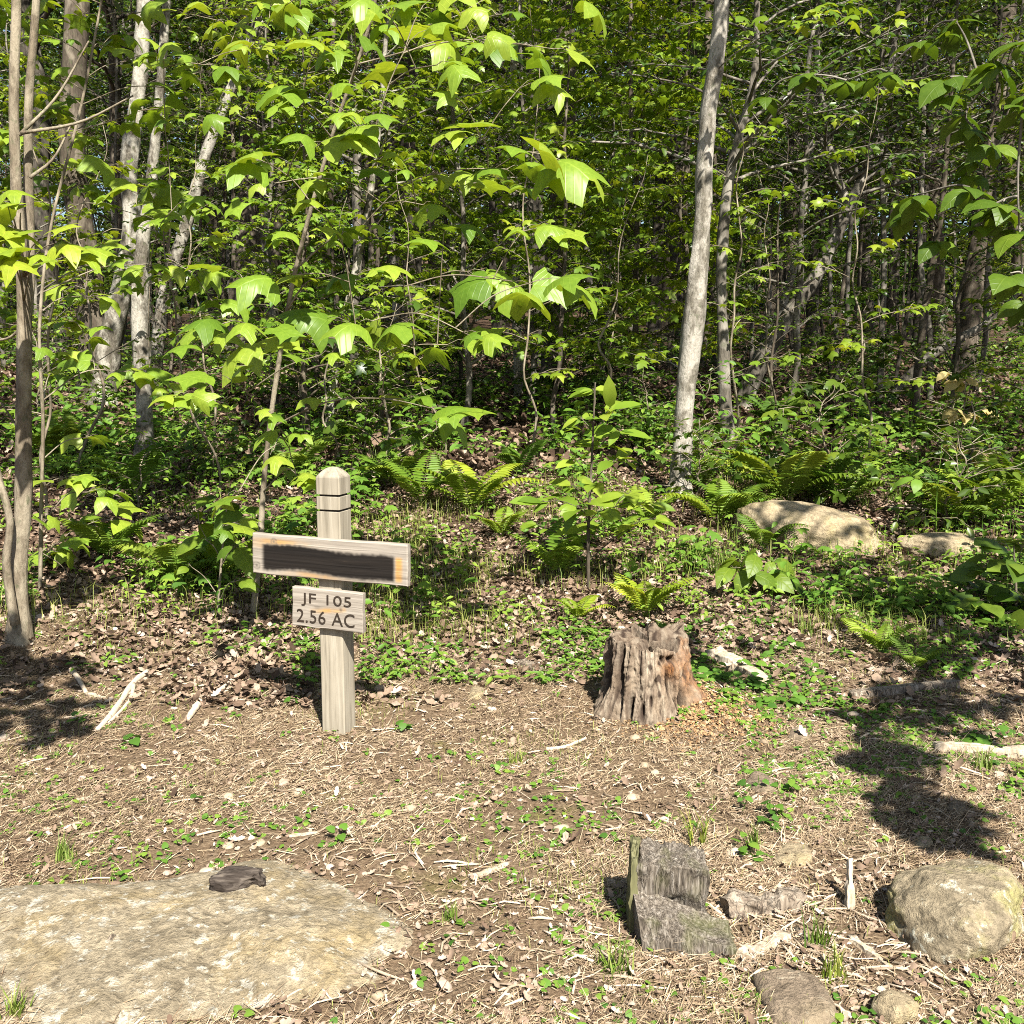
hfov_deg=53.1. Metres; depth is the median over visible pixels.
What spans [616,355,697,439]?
woodland shrub
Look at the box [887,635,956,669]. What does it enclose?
fern
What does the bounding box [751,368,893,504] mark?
woodland shrub
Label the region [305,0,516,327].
forest tree
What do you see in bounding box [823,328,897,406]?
woodland shrub
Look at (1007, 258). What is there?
understory tree
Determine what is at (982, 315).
woodland shrub
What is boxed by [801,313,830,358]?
woodland shrub
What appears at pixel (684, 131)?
slender tree
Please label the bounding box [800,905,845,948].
grass tuft
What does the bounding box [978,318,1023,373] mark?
woodland shrub
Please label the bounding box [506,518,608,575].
fern
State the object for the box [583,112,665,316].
understory tree
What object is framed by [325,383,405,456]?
woodland shrub
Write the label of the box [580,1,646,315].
slender tree
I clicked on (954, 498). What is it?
fern
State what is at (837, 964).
grass tuft
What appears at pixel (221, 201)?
slender tree
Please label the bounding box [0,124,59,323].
understory tree
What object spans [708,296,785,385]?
woodland shrub
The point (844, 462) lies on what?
fern
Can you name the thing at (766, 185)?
slender tree
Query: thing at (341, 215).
slender tree
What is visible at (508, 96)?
forest tree
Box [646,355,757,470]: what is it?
woodland shrub
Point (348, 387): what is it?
woodland shrub
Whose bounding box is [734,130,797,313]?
forest tree
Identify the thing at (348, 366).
thin sapling
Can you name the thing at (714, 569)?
grass tuft
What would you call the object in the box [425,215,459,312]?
understory tree
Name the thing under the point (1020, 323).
slender tree
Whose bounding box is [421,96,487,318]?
understory tree
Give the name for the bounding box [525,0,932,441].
slim tree
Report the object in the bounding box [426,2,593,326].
forest tree
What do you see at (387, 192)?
forest tree
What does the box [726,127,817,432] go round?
thin sapling
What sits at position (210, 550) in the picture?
fern
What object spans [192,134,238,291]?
understory tree
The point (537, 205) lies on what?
forest tree
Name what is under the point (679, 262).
slender tree
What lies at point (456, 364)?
woodland shrub
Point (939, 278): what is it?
dark tree
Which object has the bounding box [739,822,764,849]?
grass tuft
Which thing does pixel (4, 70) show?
forest tree
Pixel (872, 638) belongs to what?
fern
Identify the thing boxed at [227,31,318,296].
slender tree
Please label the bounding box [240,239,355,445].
woodland shrub
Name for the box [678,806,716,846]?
grass tuft
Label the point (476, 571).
grass
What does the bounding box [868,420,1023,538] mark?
woodland shrub
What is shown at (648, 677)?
tree stump
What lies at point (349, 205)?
slender tree
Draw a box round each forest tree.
[0,0,130,377]
[0,2,104,186]
[0,7,44,95]
[0,13,58,329]
[2,0,145,177]
[7,0,231,316]
[47,0,197,206]
[50,0,180,261]
[58,0,103,402]
[86,5,168,316]
[87,4,206,323]
[89,0,316,318]
[98,4,196,303]
[124,0,239,196]
[167,1,239,320]
[170,0,392,320]
[174,2,274,235]
[227,0,498,384]
[281,4,351,250]
[296,0,528,354]
[297,0,449,317]
[302,7,419,322]
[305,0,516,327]
[316,1,481,316]
[322,39,394,310]
[363,2,525,329]
[416,0,555,335]
[418,0,623,345]
[419,0,704,366]
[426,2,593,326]
[432,1,592,276]
[460,0,551,316]
[465,6,544,315]
[522,0,811,352]
[540,1,575,387]
[576,1,704,330]
[582,0,746,341]
[665,1,765,319]
[684,1,801,330]
[691,0,907,334]
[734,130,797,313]
[790,1,977,332]
[800,4,956,327]
[820,0,1023,351]
[826,0,1023,340]
[832,2,921,278]
[846,7,1022,321]
[903,0,1023,162]
[920,1,1022,237]
[950,0,1016,377]
[951,20,1023,203]
[961,1,1023,208]
[989,3,1020,10]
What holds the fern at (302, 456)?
on the ground at (398, 874)
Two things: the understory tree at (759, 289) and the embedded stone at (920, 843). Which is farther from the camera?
the understory tree at (759, 289)
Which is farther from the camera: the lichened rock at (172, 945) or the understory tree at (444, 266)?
the understory tree at (444, 266)
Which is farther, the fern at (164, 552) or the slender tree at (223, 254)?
the slender tree at (223, 254)
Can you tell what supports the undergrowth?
on the ground at (398, 874)
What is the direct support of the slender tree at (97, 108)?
on the ground at (398, 874)
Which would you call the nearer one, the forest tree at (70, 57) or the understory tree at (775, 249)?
the forest tree at (70, 57)
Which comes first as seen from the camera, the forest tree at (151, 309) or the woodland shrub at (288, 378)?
the woodland shrub at (288, 378)
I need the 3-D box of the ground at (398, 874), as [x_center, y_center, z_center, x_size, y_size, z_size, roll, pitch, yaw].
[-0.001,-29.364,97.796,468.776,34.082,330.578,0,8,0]
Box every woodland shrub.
[0,304,76,430]
[0,363,14,422]
[4,321,37,366]
[32,302,85,408]
[32,305,77,387]
[61,268,76,349]
[69,367,123,411]
[89,408,188,508]
[122,341,132,364]
[125,346,163,398]
[127,321,168,359]
[159,360,230,431]
[178,410,249,481]
[188,322,231,366]
[211,350,281,408]
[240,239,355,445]
[279,333,323,396]
[281,351,351,416]
[306,342,366,387]
[323,296,457,485]
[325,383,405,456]
[339,291,404,400]
[398,292,490,408]
[414,360,465,398]
[425,307,458,368]
[436,345,477,381]
[489,273,527,358]
[515,297,606,409]
[560,305,626,390]
[567,286,596,368]
[573,324,626,396]
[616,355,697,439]
[620,319,657,372]
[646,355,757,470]
[651,415,755,503]
[659,301,713,375]
[674,320,716,355]
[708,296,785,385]
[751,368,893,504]
[797,288,914,422]
[800,330,875,401]
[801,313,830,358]
[821,323,865,363]
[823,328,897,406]
[846,249,921,375]
[850,307,890,360]
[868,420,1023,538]
[902,389,997,460]
[914,301,955,362]
[916,361,1023,483]
[926,289,955,357]
[936,342,1006,390]
[946,264,1008,348]
[963,343,999,374]
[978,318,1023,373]
[988,329,1023,363]
[997,455,1023,478]
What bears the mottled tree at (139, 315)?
on the ground at (398, 874)
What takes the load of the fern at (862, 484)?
on the ground at (398, 874)
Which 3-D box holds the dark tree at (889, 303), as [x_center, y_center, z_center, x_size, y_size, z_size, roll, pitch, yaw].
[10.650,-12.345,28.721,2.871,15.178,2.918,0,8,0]
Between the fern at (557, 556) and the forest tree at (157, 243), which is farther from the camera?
the forest tree at (157, 243)
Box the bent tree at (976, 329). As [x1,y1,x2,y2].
[887,229,1023,400]
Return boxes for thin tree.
[340,1,426,322]
[521,0,607,341]
[541,15,627,274]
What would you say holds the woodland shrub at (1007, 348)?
on the ground at (398, 874)
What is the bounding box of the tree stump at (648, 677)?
[592,622,706,727]
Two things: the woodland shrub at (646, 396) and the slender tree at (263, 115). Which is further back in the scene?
the slender tree at (263, 115)
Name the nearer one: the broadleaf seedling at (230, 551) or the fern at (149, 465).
the broadleaf seedling at (230, 551)
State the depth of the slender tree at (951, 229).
21.72 m
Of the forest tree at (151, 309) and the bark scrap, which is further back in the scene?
the forest tree at (151, 309)
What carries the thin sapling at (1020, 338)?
on the ground at (398, 874)
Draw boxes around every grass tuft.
[0,978,36,1018]
[51,829,77,863]
[356,445,387,464]
[428,447,449,471]
[442,899,457,925]
[504,747,527,765]
[592,932,635,978]
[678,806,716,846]
[696,538,741,574]
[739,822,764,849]
[793,609,823,637]
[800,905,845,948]
[820,942,861,983]
[855,492,876,509]
[883,476,907,503]
[970,740,1001,772]
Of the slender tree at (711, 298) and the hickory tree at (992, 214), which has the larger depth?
the slender tree at (711, 298)
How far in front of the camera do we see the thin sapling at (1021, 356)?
8.98 m
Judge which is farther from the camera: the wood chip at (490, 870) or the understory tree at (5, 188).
the understory tree at (5, 188)
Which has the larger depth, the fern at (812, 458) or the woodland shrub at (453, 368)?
the woodland shrub at (453, 368)
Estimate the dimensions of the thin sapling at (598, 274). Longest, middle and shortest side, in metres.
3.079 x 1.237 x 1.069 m
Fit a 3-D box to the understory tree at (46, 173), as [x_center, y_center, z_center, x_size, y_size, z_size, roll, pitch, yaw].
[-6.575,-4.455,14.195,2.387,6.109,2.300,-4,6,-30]
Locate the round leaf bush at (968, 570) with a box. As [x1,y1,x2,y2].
[944,535,1023,633]
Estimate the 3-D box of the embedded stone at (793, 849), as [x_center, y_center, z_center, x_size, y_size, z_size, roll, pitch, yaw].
[0.912,1.121,3.298,0.118,0.073,0.209,3,9,23]
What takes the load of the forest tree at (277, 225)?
on the ground at (398, 874)
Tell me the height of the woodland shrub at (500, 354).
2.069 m
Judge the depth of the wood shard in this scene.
2.98 m
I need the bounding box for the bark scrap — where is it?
[107,934,115,939]
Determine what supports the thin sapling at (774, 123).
on the ground at (398, 874)
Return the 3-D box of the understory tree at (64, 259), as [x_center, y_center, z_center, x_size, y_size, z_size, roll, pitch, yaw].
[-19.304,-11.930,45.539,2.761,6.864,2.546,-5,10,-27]
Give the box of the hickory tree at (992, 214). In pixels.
[747,19,1023,327]
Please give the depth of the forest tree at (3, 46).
26.23 m
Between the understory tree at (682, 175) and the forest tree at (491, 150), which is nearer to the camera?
the understory tree at (682, 175)
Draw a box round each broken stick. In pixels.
[186,701,200,721]
[212,673,238,693]
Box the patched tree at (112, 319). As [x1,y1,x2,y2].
[83,0,222,408]
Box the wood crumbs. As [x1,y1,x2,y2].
[569,678,823,762]
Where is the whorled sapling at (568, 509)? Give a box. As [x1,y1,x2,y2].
[509,375,675,588]
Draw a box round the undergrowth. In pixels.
[0,328,1023,627]
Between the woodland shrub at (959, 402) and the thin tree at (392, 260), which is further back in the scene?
the thin tree at (392, 260)
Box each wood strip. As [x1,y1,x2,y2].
[794,926,813,949]
[812,956,855,969]
[847,934,892,965]
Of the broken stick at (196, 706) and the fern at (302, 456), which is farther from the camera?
the fern at (302, 456)
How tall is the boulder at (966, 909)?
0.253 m
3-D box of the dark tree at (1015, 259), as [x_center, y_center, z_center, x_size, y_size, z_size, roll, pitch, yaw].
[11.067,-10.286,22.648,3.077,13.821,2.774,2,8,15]
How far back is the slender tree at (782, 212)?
26.76 m
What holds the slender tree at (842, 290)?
on the ground at (398, 874)
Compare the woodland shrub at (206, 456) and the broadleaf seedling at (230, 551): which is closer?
the broadleaf seedling at (230, 551)
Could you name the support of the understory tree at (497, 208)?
on the ground at (398, 874)
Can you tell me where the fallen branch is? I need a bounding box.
[932,741,1023,758]
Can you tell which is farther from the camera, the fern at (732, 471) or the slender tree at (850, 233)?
the slender tree at (850, 233)
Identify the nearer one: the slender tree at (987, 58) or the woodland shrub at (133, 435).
the woodland shrub at (133, 435)
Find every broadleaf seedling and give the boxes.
[174,491,269,615]
[715,549,805,597]
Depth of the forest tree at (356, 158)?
16.50 m
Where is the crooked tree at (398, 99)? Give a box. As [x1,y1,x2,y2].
[224,0,526,444]
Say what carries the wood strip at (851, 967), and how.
on the ground at (398, 874)
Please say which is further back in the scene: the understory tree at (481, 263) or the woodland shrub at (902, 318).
the understory tree at (481, 263)
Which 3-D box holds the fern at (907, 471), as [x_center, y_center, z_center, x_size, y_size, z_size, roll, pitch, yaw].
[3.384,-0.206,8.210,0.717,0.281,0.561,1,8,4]
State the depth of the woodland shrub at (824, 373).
14.43 m
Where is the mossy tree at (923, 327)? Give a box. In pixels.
[864,0,1023,421]
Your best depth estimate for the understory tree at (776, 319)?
11.83 m
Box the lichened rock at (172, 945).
[0,859,413,1023]
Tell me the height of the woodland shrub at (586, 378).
1.734 m
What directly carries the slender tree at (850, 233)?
on the ground at (398, 874)
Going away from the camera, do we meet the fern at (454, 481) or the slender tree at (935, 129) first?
the fern at (454, 481)
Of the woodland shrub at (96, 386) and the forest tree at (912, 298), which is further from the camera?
the forest tree at (912, 298)
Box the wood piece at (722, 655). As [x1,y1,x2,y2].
[705,648,768,682]
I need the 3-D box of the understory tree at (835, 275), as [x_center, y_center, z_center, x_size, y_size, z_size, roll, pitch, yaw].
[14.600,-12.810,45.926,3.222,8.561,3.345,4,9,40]
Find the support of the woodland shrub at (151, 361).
on the ground at (398, 874)
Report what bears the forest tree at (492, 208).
on the ground at (398, 874)
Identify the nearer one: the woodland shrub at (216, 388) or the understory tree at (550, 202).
the woodland shrub at (216, 388)
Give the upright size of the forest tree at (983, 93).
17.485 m
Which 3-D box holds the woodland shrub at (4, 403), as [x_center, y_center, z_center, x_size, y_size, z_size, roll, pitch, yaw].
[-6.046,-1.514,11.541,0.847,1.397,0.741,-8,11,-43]
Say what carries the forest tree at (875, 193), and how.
on the ground at (398, 874)
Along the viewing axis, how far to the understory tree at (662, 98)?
12.88 m
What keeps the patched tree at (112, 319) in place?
on the ground at (398, 874)
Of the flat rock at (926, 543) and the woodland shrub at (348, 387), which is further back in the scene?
the woodland shrub at (348, 387)
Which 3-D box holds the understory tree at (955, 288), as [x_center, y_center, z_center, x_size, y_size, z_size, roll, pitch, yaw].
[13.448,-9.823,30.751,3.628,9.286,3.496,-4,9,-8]
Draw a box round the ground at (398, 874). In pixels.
[0,238,1023,1023]
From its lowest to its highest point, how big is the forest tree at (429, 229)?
20.249 m
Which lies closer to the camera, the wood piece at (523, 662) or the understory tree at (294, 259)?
the wood piece at (523, 662)
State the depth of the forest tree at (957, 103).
42.28 m
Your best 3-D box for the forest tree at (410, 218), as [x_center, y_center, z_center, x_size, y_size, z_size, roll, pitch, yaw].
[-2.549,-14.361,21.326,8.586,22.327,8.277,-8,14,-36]
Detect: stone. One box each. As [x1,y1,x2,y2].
[468,686,484,699]
[746,771,775,793]
[751,968,836,1023]
[773,840,812,866]
[788,727,810,741]
[871,990,918,1023]
[914,836,932,850]
[946,800,965,816]
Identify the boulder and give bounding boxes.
[730,500,888,556]
[885,858,1023,964]
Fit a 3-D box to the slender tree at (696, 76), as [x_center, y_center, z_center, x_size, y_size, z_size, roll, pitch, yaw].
[3.454,-10.801,19.178,4.410,16.587,4.046,-3,6,-25]
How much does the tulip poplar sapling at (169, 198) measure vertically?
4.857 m
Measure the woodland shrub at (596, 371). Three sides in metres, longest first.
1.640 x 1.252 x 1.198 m
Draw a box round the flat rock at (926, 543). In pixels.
[896,532,989,558]
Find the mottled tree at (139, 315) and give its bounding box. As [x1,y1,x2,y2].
[130,0,223,461]
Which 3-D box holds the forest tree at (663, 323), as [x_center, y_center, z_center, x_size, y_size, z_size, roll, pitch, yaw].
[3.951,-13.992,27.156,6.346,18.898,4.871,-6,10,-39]
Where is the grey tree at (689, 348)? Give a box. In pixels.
[619,0,872,501]
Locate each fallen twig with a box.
[402,1000,432,1023]
[546,737,585,750]
[813,851,880,878]
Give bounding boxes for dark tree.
[600,19,685,342]
[775,0,842,345]
[867,2,943,335]
[873,0,978,342]
[961,2,1023,349]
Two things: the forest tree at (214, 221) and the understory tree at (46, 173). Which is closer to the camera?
the understory tree at (46, 173)
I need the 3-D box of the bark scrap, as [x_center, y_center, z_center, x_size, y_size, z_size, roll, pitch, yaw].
[-1.082,1.159,2.737,0.022,0.053,0.055,7,10,40]
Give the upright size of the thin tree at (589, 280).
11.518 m
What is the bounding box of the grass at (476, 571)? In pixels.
[0,465,1023,1023]
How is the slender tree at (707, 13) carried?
on the ground at (398, 874)
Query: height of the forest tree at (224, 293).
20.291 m
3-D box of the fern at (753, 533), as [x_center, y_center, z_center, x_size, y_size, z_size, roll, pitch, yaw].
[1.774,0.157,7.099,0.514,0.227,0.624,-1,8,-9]
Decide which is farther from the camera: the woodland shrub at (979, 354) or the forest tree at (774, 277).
the forest tree at (774, 277)
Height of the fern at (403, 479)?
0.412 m
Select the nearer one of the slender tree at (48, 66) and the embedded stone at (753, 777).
the embedded stone at (753, 777)
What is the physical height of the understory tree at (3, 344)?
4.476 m
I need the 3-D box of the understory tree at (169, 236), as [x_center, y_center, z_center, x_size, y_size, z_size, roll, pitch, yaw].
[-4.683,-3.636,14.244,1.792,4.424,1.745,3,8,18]
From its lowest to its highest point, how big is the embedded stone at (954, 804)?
0.072 m
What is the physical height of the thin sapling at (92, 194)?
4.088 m
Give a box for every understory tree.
[0,0,130,405]
[0,67,57,317]
[0,77,70,277]
[0,94,64,316]
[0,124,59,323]
[0,158,32,359]
[0,162,16,388]
[21,123,74,289]
[50,184,75,314]
[51,147,113,293]
[52,201,111,290]
[102,74,235,394]
[140,0,292,295]
[162,0,348,405]
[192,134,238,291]
[206,0,397,446]
[225,125,315,314]
[256,0,479,430]
[271,128,328,307]
[274,165,316,308]
[279,97,347,307]
[294,77,380,308]
[351,182,400,321]
[355,78,477,410]
[357,0,593,425]
[381,122,457,292]
[400,131,460,319]
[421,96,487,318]
[424,171,488,306]
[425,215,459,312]
[432,0,643,410]
[464,0,678,432]
[471,114,526,331]
[506,0,693,397]
[510,0,764,400]
[543,160,584,282]
[566,213,610,317]
[567,160,611,316]
[568,82,650,313]
[581,0,764,365]
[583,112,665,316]
[607,143,666,311]
[612,82,695,283]
[624,53,732,280]
[654,0,938,402]
[687,140,737,297]
[706,103,842,426]
[711,165,768,323]
[737,188,781,322]
[760,183,808,301]
[761,195,843,321]
[790,205,828,320]
[803,133,858,323]
[806,158,872,314]
[825,92,887,321]
[832,0,1023,421]
[836,67,928,324]
[900,23,1009,332]
[935,0,1023,340]
[945,175,994,295]
[956,183,1009,298]
[957,184,1023,331]
[963,41,1023,394]
[1001,170,1023,344]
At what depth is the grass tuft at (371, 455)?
9.55 m
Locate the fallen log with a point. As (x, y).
(894, 689)
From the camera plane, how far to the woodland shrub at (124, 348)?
16.94 m
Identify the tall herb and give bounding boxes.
[892,447,960,531]
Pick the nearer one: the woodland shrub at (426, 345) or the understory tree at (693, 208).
the woodland shrub at (426, 345)
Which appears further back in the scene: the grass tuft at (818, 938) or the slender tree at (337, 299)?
the slender tree at (337, 299)
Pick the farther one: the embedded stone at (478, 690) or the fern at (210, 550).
the fern at (210, 550)
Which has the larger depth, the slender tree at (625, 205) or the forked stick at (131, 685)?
the slender tree at (625, 205)
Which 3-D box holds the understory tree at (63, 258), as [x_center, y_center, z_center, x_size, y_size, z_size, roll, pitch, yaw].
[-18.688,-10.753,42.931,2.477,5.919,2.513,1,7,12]
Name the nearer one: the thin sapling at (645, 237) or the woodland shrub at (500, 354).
the thin sapling at (645, 237)
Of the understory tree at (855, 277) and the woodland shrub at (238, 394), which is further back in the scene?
the understory tree at (855, 277)
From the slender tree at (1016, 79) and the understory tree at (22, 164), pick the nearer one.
the slender tree at (1016, 79)
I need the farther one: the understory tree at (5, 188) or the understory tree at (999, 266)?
the understory tree at (999, 266)
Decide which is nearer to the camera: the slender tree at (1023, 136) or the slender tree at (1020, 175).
the slender tree at (1020, 175)
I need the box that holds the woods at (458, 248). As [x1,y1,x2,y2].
[0,0,1023,314]
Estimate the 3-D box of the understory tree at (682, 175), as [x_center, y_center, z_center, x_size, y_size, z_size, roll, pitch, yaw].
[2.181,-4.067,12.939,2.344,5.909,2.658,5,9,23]
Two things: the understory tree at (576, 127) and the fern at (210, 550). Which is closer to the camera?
the fern at (210, 550)
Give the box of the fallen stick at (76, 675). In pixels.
[68,667,87,693]
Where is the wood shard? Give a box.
[844,858,855,909]
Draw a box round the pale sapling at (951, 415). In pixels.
[936,370,999,467]
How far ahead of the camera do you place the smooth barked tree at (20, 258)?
5.07 m
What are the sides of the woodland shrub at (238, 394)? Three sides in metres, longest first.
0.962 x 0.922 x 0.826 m
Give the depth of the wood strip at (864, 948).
2.75 m
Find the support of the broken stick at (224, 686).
on the ground at (398, 874)
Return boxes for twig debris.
[0,584,1023,1023]
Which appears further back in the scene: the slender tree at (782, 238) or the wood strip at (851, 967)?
the slender tree at (782, 238)
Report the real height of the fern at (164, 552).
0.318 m
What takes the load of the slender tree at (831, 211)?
on the ground at (398, 874)
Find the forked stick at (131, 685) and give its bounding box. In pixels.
[95,669,149,731]
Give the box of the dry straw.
[0,523,1023,1023]
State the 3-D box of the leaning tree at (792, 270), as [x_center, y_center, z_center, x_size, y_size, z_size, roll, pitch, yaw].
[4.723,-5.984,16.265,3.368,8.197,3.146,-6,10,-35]
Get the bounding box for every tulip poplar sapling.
[0,0,338,590]
[162,0,610,616]
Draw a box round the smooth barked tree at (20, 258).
[0,0,132,646]
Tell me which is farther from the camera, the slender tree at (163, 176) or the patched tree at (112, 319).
the slender tree at (163, 176)
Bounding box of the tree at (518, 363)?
[383,0,667,395]
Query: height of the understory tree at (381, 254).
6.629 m
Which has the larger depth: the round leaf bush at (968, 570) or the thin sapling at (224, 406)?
the thin sapling at (224, 406)
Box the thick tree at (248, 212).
[221,1,272,357]
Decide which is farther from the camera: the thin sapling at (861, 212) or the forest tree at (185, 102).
the forest tree at (185, 102)
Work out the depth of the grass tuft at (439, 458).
9.57 m
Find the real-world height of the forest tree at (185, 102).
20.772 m
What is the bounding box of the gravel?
[0,588,1021,1023]
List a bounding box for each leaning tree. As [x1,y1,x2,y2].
[151,0,383,386]
[665,0,1023,410]
[699,0,932,365]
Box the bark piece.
[736,929,792,964]
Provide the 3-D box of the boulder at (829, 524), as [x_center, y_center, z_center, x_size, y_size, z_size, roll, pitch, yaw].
[2.186,0.181,7.407,1.170,0.471,0.623,8,9,6]
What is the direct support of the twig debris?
on the ground at (398, 874)
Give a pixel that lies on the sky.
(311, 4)
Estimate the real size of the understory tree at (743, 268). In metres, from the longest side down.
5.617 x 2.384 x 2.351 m
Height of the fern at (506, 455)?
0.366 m
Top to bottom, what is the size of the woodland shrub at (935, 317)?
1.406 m
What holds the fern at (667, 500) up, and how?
on the ground at (398, 874)
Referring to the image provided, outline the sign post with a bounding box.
[253,467,410,734]
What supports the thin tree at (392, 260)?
on the ground at (398, 874)
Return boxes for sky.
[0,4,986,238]
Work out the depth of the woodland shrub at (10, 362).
20.12 m
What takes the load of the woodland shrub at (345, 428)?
on the ground at (398, 874)
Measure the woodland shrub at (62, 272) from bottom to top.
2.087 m
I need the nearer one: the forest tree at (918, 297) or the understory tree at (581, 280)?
the forest tree at (918, 297)
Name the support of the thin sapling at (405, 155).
on the ground at (398, 874)
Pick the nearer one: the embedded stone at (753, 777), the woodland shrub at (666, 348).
the embedded stone at (753, 777)
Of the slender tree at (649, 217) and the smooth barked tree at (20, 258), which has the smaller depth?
the smooth barked tree at (20, 258)
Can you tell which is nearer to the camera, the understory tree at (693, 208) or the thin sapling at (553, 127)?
the thin sapling at (553, 127)
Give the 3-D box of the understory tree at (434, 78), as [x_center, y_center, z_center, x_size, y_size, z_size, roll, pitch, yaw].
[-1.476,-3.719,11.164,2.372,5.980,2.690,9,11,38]
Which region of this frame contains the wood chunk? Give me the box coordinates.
[719,885,807,922]
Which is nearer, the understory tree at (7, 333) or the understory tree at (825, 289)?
the understory tree at (7, 333)
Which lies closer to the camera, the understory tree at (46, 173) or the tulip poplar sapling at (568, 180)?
the tulip poplar sapling at (568, 180)
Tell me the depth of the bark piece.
2.74 m
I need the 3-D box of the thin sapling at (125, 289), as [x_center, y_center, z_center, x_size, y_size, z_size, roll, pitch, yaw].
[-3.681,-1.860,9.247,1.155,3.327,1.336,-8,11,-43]
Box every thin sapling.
[0,5,134,520]
[0,297,15,357]
[32,127,155,471]
[95,105,239,497]
[130,23,271,445]
[274,198,387,463]
[360,148,464,455]
[467,0,611,471]
[569,154,682,437]
[577,106,661,423]
[683,42,800,448]
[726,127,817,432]
[792,11,942,455]
[961,79,1023,375]
[1009,269,1023,468]
[1015,241,1023,346]
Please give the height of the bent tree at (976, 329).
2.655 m
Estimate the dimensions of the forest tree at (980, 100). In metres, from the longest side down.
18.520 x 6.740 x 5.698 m
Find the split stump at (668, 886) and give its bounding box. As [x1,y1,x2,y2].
[625,836,736,957]
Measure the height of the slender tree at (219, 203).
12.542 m
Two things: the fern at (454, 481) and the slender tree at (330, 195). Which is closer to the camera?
the fern at (454, 481)
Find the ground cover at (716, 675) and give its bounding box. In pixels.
[0,543,1023,1023]
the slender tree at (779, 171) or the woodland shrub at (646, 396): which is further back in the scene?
the slender tree at (779, 171)
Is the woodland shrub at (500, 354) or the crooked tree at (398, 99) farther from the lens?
the woodland shrub at (500, 354)
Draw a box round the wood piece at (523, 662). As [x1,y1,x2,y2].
[511,656,543,673]
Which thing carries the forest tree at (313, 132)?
on the ground at (398, 874)
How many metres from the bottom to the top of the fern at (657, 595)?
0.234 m
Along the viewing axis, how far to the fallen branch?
4.14 m
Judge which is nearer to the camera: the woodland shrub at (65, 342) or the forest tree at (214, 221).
the woodland shrub at (65, 342)
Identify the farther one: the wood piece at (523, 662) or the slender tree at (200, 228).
the slender tree at (200, 228)
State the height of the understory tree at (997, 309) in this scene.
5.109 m
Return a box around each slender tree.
[0,0,96,315]
[0,9,60,352]
[0,20,55,366]
[0,34,23,186]
[5,0,131,194]
[41,10,114,243]
[49,0,190,364]
[50,25,110,293]
[54,13,127,241]
[85,0,191,329]
[85,0,238,343]
[96,5,174,237]
[97,79,154,327]
[133,0,321,351]
[145,0,284,321]
[165,0,268,323]
[174,0,314,208]
[179,0,348,314]
[186,0,320,353]
[197,74,237,268]
[200,27,342,312]
[204,3,302,194]
[210,20,313,229]
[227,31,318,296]
[234,8,382,317]
[251,0,423,396]
[265,1,442,327]
[292,5,351,237]
[311,52,366,296]
[312,23,381,272]
[324,0,551,404]
[544,0,868,343]
[572,26,628,286]
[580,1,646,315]
[587,3,779,371]
[592,0,792,373]
[599,39,645,317]
[623,3,720,215]
[626,93,665,326]
[628,0,820,376]
[633,140,666,259]
[642,2,712,230]
[668,0,828,359]
[673,0,801,357]
[690,0,835,338]
[694,1,920,369]
[722,0,856,321]
[722,2,822,316]
[734,0,865,367]
[735,0,865,339]
[739,0,908,400]
[749,4,802,243]
[753,2,823,345]
[760,0,950,392]
[762,15,878,238]
[773,0,997,404]
[779,0,940,362]
[793,0,936,358]
[798,0,938,345]
[822,0,1023,402]
[843,0,1012,383]
[860,0,985,355]
[893,0,1023,390]
[918,7,1023,355]
[953,7,1023,197]
[966,3,1023,171]
[978,0,1023,363]
[980,0,1023,189]
[998,0,1023,253]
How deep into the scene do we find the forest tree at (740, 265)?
35.49 m
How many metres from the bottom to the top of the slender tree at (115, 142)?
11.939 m
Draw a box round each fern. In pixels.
[2,404,111,453]
[44,513,165,557]
[78,445,193,502]
[102,534,247,574]
[174,538,251,575]
[237,435,340,473]
[351,451,435,485]
[376,451,465,503]
[405,459,543,509]
[469,506,529,536]
[487,438,549,474]
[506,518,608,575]
[552,595,615,618]
[595,516,647,532]
[601,573,701,616]
[605,485,687,524]
[655,478,775,524]
[658,455,735,487]
[685,479,774,511]
[692,445,871,499]
[707,453,765,474]
[731,393,808,427]
[734,513,811,548]
[779,450,860,498]
[796,462,904,502]
[840,618,922,652]
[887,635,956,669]
[890,477,1022,524]
[892,466,980,493]
[931,468,1023,522]
[966,452,1023,481]
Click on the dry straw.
(828, 839)
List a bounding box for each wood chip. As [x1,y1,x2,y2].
[73,791,103,802]
[85,692,105,698]
[288,830,318,837]
[468,861,509,879]
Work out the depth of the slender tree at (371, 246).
19.75 m
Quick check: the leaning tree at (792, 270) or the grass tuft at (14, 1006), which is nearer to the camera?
the grass tuft at (14, 1006)
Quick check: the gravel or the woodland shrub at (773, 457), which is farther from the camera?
the woodland shrub at (773, 457)
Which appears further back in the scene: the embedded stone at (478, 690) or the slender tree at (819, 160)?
the slender tree at (819, 160)
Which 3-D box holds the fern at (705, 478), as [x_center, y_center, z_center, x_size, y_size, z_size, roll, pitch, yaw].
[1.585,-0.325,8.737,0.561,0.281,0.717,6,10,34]
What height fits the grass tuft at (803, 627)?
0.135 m
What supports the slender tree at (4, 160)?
on the ground at (398, 874)
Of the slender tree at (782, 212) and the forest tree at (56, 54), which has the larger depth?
the forest tree at (56, 54)
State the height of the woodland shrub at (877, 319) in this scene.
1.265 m
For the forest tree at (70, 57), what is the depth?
14.23 m
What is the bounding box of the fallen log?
[848,679,959,698]

